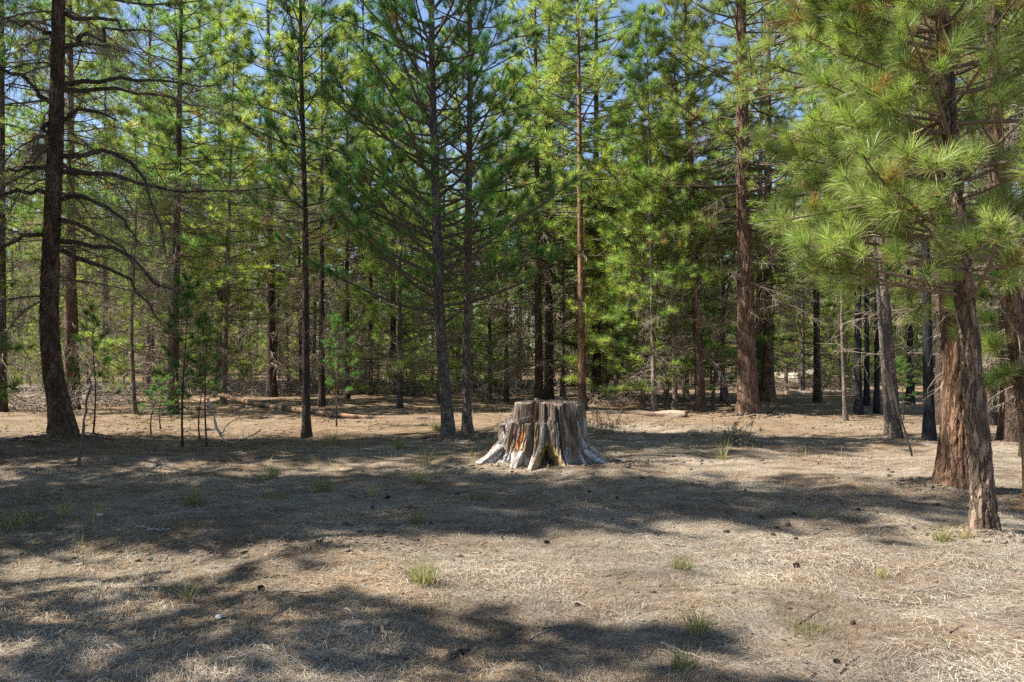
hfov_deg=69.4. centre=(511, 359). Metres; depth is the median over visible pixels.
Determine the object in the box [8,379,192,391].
fallen log
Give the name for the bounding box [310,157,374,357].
pine tree
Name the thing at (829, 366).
young pine
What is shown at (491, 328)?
pine tree
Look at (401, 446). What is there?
grass tuft
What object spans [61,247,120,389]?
young pine
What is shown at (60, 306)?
young pine
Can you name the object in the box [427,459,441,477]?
grass tuft
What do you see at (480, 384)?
fallen log
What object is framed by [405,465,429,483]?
grass tuft
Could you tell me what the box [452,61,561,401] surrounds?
pine tree
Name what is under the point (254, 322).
pine tree
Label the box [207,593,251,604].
twig
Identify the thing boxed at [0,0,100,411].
pine tree
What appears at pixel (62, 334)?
young pine
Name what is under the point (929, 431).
pine tree
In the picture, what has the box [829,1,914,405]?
pine tree
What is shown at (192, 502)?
grass tuft
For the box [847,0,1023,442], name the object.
pine tree
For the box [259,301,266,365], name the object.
young pine
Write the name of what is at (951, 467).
pine tree
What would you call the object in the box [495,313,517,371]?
young pine
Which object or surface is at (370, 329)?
pine tree
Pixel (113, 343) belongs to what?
pine tree
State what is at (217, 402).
pine sapling
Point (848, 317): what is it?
pine tree
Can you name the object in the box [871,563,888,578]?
grass tuft
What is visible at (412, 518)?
grass tuft
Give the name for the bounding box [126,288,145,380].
pine tree
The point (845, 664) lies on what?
twig
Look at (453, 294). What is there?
pine tree
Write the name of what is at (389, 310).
pine tree
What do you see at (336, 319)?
pine sapling
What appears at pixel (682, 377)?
young pine
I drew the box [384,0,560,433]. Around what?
pine tree
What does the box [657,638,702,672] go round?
grass tuft
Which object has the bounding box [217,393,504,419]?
fallen pole
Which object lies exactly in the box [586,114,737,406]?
pine tree
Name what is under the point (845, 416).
pine tree
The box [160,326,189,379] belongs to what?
young pine
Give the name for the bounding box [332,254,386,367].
young pine
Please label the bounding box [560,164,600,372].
pine tree
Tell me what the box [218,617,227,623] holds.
pine cone
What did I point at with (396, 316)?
pine tree
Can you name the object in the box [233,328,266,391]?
young pine
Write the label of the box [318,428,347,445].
grass tuft
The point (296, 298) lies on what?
pine tree
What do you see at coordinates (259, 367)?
forest
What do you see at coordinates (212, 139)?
pine tree
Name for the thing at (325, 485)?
grass tuft
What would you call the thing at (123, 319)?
pine tree
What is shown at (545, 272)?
pine tree
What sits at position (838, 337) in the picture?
young pine
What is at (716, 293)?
pine tree
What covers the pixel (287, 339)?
pine tree
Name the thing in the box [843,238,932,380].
pine tree
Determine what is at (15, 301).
pine tree
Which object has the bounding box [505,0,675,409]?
pine tree
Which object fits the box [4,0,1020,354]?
sky
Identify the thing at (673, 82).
pine tree
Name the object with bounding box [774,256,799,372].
young pine
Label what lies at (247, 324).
pine tree
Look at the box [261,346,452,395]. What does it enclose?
brush pile
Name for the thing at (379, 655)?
stick
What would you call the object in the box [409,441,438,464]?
grass tuft
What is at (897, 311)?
pine tree
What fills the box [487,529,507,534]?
stick
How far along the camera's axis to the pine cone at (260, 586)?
4.85 m
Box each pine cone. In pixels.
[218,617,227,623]
[257,585,264,590]
[792,563,799,567]
[833,658,840,663]
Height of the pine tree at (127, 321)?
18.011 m
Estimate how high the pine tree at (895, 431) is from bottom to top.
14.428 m
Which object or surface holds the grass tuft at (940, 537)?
on the ground at (120, 454)
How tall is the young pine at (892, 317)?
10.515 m
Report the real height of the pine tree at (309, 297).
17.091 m
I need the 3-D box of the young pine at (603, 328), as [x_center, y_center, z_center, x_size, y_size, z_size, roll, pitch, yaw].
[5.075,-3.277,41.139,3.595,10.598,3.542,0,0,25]
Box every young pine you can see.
[6,292,23,381]
[12,310,41,386]
[18,244,64,382]
[26,304,43,391]
[32,350,63,383]
[34,276,90,380]
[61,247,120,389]
[61,316,90,382]
[93,295,129,375]
[97,339,128,390]
[136,304,164,378]
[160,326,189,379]
[179,312,195,377]
[206,296,243,378]
[206,334,235,378]
[231,323,253,378]
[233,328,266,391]
[251,321,264,368]
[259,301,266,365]
[277,306,295,377]
[284,312,314,379]
[325,266,356,372]
[325,281,361,395]
[325,301,351,380]
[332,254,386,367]
[336,266,383,387]
[352,286,384,379]
[390,326,426,395]
[397,287,430,391]
[402,253,437,394]
[423,195,485,392]
[436,291,462,379]
[473,266,512,377]
[473,299,503,379]
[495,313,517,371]
[503,331,531,384]
[555,284,591,388]
[584,234,626,387]
[587,329,605,385]
[626,250,661,392]
[648,310,693,390]
[678,302,710,386]
[713,297,735,374]
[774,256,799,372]
[810,288,844,371]
[811,323,834,372]
[822,284,863,374]
[829,289,869,385]
[852,256,904,374]
[893,250,935,390]
[894,258,933,390]
[895,341,919,387]
[915,277,933,384]
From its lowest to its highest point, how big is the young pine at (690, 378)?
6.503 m
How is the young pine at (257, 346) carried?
on the ground at (120, 454)
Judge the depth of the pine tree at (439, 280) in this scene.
14.44 m
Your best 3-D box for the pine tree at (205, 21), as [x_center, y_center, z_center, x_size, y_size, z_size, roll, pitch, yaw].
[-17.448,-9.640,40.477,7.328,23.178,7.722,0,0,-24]
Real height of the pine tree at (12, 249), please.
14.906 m
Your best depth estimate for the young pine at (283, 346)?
60.18 m
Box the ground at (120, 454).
[0,356,1023,681]
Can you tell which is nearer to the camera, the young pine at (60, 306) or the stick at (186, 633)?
the stick at (186, 633)
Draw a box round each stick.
[26,465,92,471]
[136,525,170,530]
[182,632,205,638]
[222,649,261,661]
[343,607,358,617]
[363,650,408,658]
[373,445,432,447]
[380,619,389,639]
[445,646,469,660]
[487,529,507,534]
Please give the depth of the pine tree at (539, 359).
28.46 m
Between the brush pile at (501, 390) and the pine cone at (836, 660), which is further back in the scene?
the brush pile at (501, 390)
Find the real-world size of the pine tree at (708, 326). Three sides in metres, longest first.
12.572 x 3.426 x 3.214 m
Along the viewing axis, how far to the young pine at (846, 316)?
45.35 m
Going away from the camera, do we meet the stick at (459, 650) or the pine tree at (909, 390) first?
the stick at (459, 650)
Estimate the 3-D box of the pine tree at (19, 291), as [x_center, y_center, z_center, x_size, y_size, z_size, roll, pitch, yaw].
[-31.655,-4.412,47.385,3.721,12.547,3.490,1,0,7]
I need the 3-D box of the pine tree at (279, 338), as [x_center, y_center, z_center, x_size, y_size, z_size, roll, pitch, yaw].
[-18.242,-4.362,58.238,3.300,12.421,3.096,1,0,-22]
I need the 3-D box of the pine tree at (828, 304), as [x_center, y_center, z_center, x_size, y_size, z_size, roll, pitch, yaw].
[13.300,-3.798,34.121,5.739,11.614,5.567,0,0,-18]
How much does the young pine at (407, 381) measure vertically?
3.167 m
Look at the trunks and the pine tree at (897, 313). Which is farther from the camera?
the trunks
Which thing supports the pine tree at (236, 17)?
on the ground at (120, 454)
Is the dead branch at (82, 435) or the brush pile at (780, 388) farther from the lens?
the brush pile at (780, 388)
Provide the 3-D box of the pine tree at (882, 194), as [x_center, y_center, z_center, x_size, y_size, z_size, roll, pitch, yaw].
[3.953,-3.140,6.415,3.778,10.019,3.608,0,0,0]
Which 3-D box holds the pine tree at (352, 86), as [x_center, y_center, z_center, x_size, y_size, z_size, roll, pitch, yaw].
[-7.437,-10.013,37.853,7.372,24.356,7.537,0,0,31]
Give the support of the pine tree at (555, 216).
on the ground at (120, 454)
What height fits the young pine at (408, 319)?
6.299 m
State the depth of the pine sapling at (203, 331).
13.85 m
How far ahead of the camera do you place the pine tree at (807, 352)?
66.11 m
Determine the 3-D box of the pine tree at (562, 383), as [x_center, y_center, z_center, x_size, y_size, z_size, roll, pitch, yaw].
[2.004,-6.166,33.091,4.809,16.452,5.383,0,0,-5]
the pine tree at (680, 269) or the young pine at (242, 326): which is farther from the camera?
the young pine at (242, 326)
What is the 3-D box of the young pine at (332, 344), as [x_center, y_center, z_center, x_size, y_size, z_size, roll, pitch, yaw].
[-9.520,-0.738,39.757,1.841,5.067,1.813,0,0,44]
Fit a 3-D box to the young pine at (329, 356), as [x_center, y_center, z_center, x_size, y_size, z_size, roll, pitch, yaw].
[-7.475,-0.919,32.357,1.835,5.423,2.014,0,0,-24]
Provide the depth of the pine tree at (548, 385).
29.18 m
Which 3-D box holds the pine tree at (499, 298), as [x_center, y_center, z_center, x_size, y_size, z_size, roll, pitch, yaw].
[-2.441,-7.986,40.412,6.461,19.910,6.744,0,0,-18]
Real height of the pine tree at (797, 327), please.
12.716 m
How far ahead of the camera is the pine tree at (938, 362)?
18.45 m
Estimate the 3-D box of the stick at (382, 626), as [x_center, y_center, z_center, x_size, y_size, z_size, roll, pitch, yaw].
[-0.721,1.520,4.174,0.052,0.053,0.251,0,0,-5]
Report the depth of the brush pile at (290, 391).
32.68 m
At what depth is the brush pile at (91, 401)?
26.75 m
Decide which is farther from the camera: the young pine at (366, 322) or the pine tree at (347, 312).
the young pine at (366, 322)
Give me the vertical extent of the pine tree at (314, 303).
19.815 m
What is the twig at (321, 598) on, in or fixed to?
on the ground at (120, 454)
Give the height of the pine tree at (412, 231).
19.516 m
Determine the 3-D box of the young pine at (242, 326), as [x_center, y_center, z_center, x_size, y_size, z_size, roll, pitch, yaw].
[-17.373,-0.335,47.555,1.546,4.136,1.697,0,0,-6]
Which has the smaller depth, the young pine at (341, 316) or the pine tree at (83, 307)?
the young pine at (341, 316)
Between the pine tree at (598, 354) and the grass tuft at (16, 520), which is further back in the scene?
the pine tree at (598, 354)
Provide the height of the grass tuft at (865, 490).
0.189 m
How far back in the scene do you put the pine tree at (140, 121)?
21.60 m
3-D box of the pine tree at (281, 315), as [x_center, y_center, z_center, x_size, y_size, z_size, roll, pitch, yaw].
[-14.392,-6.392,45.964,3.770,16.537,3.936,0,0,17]
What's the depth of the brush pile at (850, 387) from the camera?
36.83 m
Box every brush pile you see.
[1,372,122,411]
[22,363,226,407]
[120,362,291,395]
[187,357,363,396]
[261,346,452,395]
[331,366,474,396]
[426,360,589,395]
[565,381,671,405]
[690,370,833,392]
[776,369,901,390]
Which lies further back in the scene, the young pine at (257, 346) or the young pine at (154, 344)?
the young pine at (257, 346)
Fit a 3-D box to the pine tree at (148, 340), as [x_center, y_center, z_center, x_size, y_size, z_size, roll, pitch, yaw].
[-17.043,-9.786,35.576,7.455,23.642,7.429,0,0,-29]
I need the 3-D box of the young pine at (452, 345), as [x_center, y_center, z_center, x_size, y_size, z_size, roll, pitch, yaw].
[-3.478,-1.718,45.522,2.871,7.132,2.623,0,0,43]
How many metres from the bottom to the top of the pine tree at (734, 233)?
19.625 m
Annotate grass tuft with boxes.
[0,496,47,531]
[41,491,89,516]
[81,498,111,515]
[171,571,208,600]
[172,486,213,508]
[254,459,288,478]
[254,487,292,500]
[310,477,336,492]
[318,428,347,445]
[364,483,381,496]
[393,436,408,448]
[399,550,444,585]
[404,507,427,524]
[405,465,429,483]
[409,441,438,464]
[426,419,440,430]
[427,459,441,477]
[466,488,499,502]
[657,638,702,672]
[666,549,697,571]
[675,598,723,637]
[710,438,736,459]
[780,612,838,640]
[805,509,819,517]
[857,481,872,491]
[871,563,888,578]
[923,517,955,542]
[956,525,974,538]
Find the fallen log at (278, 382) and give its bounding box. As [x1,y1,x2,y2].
[208,376,374,389]
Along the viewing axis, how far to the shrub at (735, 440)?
13.21 m
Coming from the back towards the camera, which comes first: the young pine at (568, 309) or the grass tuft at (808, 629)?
the young pine at (568, 309)
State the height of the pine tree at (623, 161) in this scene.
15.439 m
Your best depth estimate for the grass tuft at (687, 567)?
5.50 m
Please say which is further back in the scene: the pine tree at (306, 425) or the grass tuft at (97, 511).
the pine tree at (306, 425)
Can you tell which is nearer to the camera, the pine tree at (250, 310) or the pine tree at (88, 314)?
the pine tree at (250, 310)
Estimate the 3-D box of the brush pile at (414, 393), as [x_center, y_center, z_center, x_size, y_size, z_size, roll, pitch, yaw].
[-4.905,0.705,32.883,6.707,1.789,3.760,0,0,0]
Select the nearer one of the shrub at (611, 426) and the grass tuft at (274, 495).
the grass tuft at (274, 495)
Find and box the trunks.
[18,162,922,374]
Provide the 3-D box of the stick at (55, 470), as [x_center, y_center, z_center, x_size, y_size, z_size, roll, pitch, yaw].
[-6.772,1.622,10.969,1.046,0.093,0.205,0,0,4]
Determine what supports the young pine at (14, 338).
on the ground at (120, 454)
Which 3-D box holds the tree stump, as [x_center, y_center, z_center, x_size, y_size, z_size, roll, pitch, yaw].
[0.450,1.142,11.222,2.280,1.139,2.009,0,0,0]
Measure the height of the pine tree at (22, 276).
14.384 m
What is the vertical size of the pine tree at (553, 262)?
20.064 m
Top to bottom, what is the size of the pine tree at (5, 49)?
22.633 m
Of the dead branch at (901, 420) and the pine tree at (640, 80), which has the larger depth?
the pine tree at (640, 80)
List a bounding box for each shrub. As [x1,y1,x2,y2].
[586,405,653,436]
[707,415,776,448]
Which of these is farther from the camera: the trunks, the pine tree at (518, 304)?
the trunks
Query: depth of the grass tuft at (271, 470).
10.31 m
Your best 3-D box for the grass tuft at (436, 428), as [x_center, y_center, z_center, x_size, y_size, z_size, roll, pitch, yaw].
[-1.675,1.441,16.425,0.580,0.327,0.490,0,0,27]
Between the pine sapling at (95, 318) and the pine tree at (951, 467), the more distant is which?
the pine sapling at (95, 318)
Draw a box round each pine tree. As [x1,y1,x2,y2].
[0,0,37,85]
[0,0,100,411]
[0,0,158,409]
[0,0,299,434]
[0,259,39,403]
[5,0,144,399]
[5,106,41,392]
[6,170,40,383]
[6,225,27,380]
[7,135,42,382]
[7,197,36,381]
[10,101,95,372]
[27,0,167,390]
[59,185,101,357]
[75,0,260,414]
[75,89,187,413]
[77,207,101,370]
[78,0,233,392]
[78,164,141,379]
[84,117,244,397]
[98,214,144,382]
[108,88,187,395]
[110,191,144,375]
[111,82,206,381]
[125,0,261,387]
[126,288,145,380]
[134,0,282,388]
[136,106,196,344]
[148,4,310,404]
[153,230,185,362]
[157,156,211,379]
[188,0,354,396]
[193,168,243,378]
[203,127,266,376]
[204,228,245,372]
[209,82,279,375]
[214,0,378,437]
[226,0,393,406]
[228,222,256,373]
[229,136,266,373]
[230,259,263,379]
[234,68,301,378]
[238,236,264,371]
[247,133,312,376]
[257,28,341,392]
[257,151,311,379]
[262,235,289,378]
[277,81,351,379]
[278,171,327,371]
[280,0,427,391]
[281,233,318,372]
[283,0,403,398]
[293,196,318,364]
[304,0,582,436]
[309,49,426,395]
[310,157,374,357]
[318,130,387,363]
[329,65,478,407]
[331,0,448,390]
[358,160,397,376]
[372,72,447,373]
[375,194,431,379]
[380,238,409,366]
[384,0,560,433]
[401,26,487,403]
[409,37,515,388]
[418,172,450,375]
[423,167,544,399]
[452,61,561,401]
[453,0,610,399]
[473,150,522,374]
[478,0,627,399]
[484,109,553,379]
[498,0,671,397]
[501,154,533,373]
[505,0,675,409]
[508,42,593,395]
[510,72,577,378]
[514,114,571,374]
[516,85,584,379]
[531,291,559,379]
[543,163,659,397]
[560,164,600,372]
[561,98,693,401]
[566,35,687,398]
[576,123,733,409]
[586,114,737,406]
[595,0,699,411]
[606,0,731,409]
[614,0,772,411]
[619,155,659,368]
[620,156,662,382]
[627,0,842,413]
[634,9,759,397]
[647,117,789,400]
[649,116,692,375]
[658,161,734,405]
[682,0,838,401]
[687,143,786,410]
[689,191,731,384]
[696,0,829,396]
[699,138,736,381]
[705,88,776,373]
[718,0,1023,489]
[727,200,762,359]
[732,191,846,390]
[735,172,870,389]
[741,0,1023,530]
[754,253,783,370]
[755,0,880,401]
[775,0,969,438]
[776,143,804,371]
[779,206,807,371]
[784,195,901,389]
[786,11,914,414]
[788,160,826,369]
[798,63,856,420]
[805,192,851,367]
[807,67,894,383]
[813,2,931,434]
[818,0,1020,424]
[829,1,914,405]
[833,0,1020,440]
[835,0,918,413]
[838,0,1023,507]
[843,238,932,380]
[843,240,892,373]
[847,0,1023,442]
[851,240,903,379]
[869,38,975,404]
[887,252,904,352]
[891,268,906,376]
[894,226,933,384]
[899,13,987,359]
[906,1,1020,425]
[923,0,1023,456]
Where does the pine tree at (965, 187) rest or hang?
on the ground at (120, 454)
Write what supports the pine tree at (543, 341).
on the ground at (120, 454)
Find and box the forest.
[5,152,982,371]
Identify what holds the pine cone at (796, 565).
on the ground at (120, 454)
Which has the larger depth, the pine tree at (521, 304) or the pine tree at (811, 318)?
the pine tree at (811, 318)
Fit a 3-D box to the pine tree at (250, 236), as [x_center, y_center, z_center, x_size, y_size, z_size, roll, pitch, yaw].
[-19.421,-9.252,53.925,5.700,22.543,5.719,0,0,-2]
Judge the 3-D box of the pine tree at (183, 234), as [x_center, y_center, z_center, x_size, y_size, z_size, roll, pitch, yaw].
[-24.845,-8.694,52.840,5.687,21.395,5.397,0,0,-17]
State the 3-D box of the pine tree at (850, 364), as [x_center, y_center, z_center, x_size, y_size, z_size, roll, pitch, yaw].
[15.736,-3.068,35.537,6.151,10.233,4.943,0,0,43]
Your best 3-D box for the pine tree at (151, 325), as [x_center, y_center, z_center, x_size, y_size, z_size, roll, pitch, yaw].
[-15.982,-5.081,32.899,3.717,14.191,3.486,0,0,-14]
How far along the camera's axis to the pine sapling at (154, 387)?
15.85 m
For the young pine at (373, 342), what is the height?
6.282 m
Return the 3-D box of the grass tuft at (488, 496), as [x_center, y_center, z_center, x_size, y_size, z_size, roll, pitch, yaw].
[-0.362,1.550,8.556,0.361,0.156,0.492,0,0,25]
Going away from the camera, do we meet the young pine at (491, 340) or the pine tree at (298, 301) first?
the pine tree at (298, 301)
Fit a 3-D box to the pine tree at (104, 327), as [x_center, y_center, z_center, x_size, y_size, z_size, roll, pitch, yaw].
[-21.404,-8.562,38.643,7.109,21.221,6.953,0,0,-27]
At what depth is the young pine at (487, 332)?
44.24 m
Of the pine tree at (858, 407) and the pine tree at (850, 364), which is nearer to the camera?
the pine tree at (858, 407)
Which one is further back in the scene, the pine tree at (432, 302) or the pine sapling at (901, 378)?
the pine tree at (432, 302)
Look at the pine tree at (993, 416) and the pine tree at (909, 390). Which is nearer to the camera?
the pine tree at (993, 416)
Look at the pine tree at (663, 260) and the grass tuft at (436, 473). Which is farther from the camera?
the pine tree at (663, 260)
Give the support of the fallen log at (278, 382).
on the ground at (120, 454)
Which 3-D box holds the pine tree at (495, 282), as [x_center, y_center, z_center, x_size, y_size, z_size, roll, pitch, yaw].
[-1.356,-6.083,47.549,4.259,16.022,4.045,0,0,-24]
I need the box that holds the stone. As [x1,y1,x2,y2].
[215,614,223,619]
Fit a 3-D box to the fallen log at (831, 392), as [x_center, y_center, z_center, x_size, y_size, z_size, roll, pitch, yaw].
[15.026,1.575,34.218,5.028,0.670,0.559,0,0,-7]
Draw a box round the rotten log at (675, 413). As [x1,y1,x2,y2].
[586,410,688,417]
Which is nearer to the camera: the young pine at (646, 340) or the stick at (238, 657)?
the stick at (238, 657)
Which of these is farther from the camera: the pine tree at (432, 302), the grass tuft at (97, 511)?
the pine tree at (432, 302)
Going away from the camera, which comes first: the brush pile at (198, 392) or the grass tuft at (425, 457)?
the grass tuft at (425, 457)
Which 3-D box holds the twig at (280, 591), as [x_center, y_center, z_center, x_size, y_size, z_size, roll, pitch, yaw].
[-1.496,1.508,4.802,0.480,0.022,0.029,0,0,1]
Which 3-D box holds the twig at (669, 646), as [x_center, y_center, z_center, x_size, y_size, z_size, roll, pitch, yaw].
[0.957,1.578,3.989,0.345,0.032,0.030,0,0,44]
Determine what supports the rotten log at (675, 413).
on the ground at (120, 454)
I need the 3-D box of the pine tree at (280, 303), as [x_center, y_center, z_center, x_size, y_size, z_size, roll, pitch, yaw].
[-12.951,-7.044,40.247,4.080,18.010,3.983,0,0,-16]
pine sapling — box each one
[66,302,123,433]
[121,384,178,433]
[137,370,179,428]
[151,271,220,446]
[169,363,222,440]
[170,308,227,445]
[322,312,362,426]
[880,355,922,420]
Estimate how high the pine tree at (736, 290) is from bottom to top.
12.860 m
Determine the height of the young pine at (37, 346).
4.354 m
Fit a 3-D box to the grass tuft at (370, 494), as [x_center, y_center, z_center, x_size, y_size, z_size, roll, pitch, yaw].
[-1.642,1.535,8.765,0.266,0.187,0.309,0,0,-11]
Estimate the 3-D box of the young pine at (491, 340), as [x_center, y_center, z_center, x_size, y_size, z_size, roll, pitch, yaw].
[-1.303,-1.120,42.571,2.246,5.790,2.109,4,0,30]
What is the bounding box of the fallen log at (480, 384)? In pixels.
[390,367,573,389]
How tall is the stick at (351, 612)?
0.032 m
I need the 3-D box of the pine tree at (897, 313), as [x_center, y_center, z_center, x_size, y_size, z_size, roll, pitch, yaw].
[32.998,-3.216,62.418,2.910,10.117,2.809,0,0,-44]
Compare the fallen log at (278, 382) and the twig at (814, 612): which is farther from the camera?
the fallen log at (278, 382)
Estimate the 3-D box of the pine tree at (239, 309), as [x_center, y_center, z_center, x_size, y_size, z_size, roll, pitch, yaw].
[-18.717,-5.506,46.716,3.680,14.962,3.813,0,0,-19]
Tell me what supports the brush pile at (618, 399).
on the ground at (120, 454)
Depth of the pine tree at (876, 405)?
22.14 m
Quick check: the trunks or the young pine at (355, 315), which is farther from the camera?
the trunks
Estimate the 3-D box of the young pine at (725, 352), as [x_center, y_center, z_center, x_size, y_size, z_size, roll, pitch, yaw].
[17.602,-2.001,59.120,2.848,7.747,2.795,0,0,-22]
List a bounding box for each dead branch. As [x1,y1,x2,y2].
[77,373,92,465]
[207,398,261,442]
[883,346,912,456]
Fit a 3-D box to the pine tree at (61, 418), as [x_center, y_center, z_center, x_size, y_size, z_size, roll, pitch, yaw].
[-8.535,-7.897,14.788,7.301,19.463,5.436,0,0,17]
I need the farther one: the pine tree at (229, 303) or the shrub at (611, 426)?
the pine tree at (229, 303)
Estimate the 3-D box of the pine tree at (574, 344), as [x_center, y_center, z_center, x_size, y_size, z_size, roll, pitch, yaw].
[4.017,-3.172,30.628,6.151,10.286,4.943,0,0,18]
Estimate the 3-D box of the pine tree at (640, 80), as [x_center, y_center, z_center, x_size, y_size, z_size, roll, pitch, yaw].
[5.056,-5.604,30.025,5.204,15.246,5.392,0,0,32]
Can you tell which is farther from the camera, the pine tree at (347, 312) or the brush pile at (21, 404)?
the pine tree at (347, 312)
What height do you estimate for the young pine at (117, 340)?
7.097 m
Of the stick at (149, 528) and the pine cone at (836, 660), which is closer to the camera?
the pine cone at (836, 660)
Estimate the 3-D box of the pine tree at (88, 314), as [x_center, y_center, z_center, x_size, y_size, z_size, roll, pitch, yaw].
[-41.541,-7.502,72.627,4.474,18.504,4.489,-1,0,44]
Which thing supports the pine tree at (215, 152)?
on the ground at (120, 454)
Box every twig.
[0,636,67,656]
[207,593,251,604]
[244,590,317,593]
[252,574,289,579]
[288,542,323,544]
[298,595,349,602]
[316,595,346,601]
[661,641,716,662]
[665,543,705,546]
[799,604,829,623]
[837,655,859,674]
[860,597,933,603]
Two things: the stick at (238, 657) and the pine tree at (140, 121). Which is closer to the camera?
the stick at (238, 657)
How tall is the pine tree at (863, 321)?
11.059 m
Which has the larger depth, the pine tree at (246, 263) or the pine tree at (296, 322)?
the pine tree at (246, 263)
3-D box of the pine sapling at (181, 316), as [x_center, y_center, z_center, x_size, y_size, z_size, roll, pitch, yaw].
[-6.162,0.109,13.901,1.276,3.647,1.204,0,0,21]
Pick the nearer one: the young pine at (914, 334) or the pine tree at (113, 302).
the young pine at (914, 334)
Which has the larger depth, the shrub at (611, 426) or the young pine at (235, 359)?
the young pine at (235, 359)
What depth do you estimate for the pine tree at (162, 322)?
47.84 m
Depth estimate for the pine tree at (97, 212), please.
28.58 m
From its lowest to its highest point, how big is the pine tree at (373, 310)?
11.845 m
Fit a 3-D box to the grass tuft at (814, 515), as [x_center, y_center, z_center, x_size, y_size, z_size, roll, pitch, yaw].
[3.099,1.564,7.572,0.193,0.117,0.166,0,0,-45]
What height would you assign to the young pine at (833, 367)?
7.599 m
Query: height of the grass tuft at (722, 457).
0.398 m
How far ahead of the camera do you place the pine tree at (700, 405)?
23.52 m
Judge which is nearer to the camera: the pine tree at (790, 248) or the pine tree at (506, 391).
the pine tree at (506, 391)
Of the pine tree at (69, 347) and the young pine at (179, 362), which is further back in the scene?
the young pine at (179, 362)
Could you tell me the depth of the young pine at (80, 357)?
34.41 m
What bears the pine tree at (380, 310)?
on the ground at (120, 454)
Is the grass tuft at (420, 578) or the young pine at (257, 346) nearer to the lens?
the grass tuft at (420, 578)
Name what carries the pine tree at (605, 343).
on the ground at (120, 454)
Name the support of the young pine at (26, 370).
on the ground at (120, 454)
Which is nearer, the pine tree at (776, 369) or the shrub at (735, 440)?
the shrub at (735, 440)
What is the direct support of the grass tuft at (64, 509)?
on the ground at (120, 454)
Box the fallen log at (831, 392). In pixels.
[785,387,881,394]
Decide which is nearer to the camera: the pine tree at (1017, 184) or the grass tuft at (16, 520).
the grass tuft at (16, 520)
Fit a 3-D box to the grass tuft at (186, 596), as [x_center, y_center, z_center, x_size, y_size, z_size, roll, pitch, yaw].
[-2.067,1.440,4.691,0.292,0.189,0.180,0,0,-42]
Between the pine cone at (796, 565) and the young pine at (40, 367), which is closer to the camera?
the pine cone at (796, 565)
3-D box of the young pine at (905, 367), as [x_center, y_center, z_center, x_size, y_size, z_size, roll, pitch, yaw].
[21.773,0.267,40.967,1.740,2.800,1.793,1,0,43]
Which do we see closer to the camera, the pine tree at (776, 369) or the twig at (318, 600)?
the twig at (318, 600)
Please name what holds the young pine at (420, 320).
on the ground at (120, 454)
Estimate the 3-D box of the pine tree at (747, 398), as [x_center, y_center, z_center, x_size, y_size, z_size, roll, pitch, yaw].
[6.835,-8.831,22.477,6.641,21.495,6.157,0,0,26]
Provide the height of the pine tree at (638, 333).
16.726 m
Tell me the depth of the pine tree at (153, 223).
51.37 m
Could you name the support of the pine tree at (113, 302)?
on the ground at (120, 454)
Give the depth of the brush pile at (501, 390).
33.98 m
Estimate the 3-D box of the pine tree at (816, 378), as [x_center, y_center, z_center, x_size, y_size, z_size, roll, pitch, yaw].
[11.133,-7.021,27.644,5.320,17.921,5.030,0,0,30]
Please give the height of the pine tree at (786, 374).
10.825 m
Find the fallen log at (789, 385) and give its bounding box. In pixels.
[718,369,826,388]
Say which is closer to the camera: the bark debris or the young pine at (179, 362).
the bark debris
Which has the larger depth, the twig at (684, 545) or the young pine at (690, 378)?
the young pine at (690, 378)
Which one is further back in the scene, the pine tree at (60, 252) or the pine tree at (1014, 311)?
the pine tree at (60, 252)
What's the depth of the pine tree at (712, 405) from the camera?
24.69 m
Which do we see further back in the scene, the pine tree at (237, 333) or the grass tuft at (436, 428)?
the pine tree at (237, 333)
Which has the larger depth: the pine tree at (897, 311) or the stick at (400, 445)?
the pine tree at (897, 311)
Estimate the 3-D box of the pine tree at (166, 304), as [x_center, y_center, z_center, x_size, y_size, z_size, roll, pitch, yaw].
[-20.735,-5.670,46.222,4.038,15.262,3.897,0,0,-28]
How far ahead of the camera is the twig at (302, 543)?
6.04 m
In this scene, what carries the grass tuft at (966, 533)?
on the ground at (120, 454)
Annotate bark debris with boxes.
[0,398,1023,681]
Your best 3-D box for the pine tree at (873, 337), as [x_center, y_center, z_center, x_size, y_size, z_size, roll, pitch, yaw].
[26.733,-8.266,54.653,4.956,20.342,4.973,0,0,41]
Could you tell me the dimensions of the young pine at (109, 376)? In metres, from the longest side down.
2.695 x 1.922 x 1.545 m
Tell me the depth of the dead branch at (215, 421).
13.85 m
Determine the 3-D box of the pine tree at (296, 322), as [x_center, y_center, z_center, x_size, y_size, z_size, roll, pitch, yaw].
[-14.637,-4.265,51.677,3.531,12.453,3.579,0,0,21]
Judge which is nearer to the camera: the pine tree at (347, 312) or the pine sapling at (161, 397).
the pine sapling at (161, 397)
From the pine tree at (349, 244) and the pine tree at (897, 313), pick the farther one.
the pine tree at (897, 313)
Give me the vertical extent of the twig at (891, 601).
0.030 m
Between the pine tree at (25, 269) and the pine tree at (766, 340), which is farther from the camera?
the pine tree at (25, 269)
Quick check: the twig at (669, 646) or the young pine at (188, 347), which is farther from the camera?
the young pine at (188, 347)
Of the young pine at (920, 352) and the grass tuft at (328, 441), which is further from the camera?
the young pine at (920, 352)
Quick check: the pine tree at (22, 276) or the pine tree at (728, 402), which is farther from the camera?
the pine tree at (22, 276)
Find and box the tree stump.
[475,396,608,470]
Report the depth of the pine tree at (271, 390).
31.49 m
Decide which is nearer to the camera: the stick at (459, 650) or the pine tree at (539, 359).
the stick at (459, 650)
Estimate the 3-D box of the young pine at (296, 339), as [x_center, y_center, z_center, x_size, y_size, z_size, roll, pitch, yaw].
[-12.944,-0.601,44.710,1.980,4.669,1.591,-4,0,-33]
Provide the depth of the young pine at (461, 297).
35.42 m

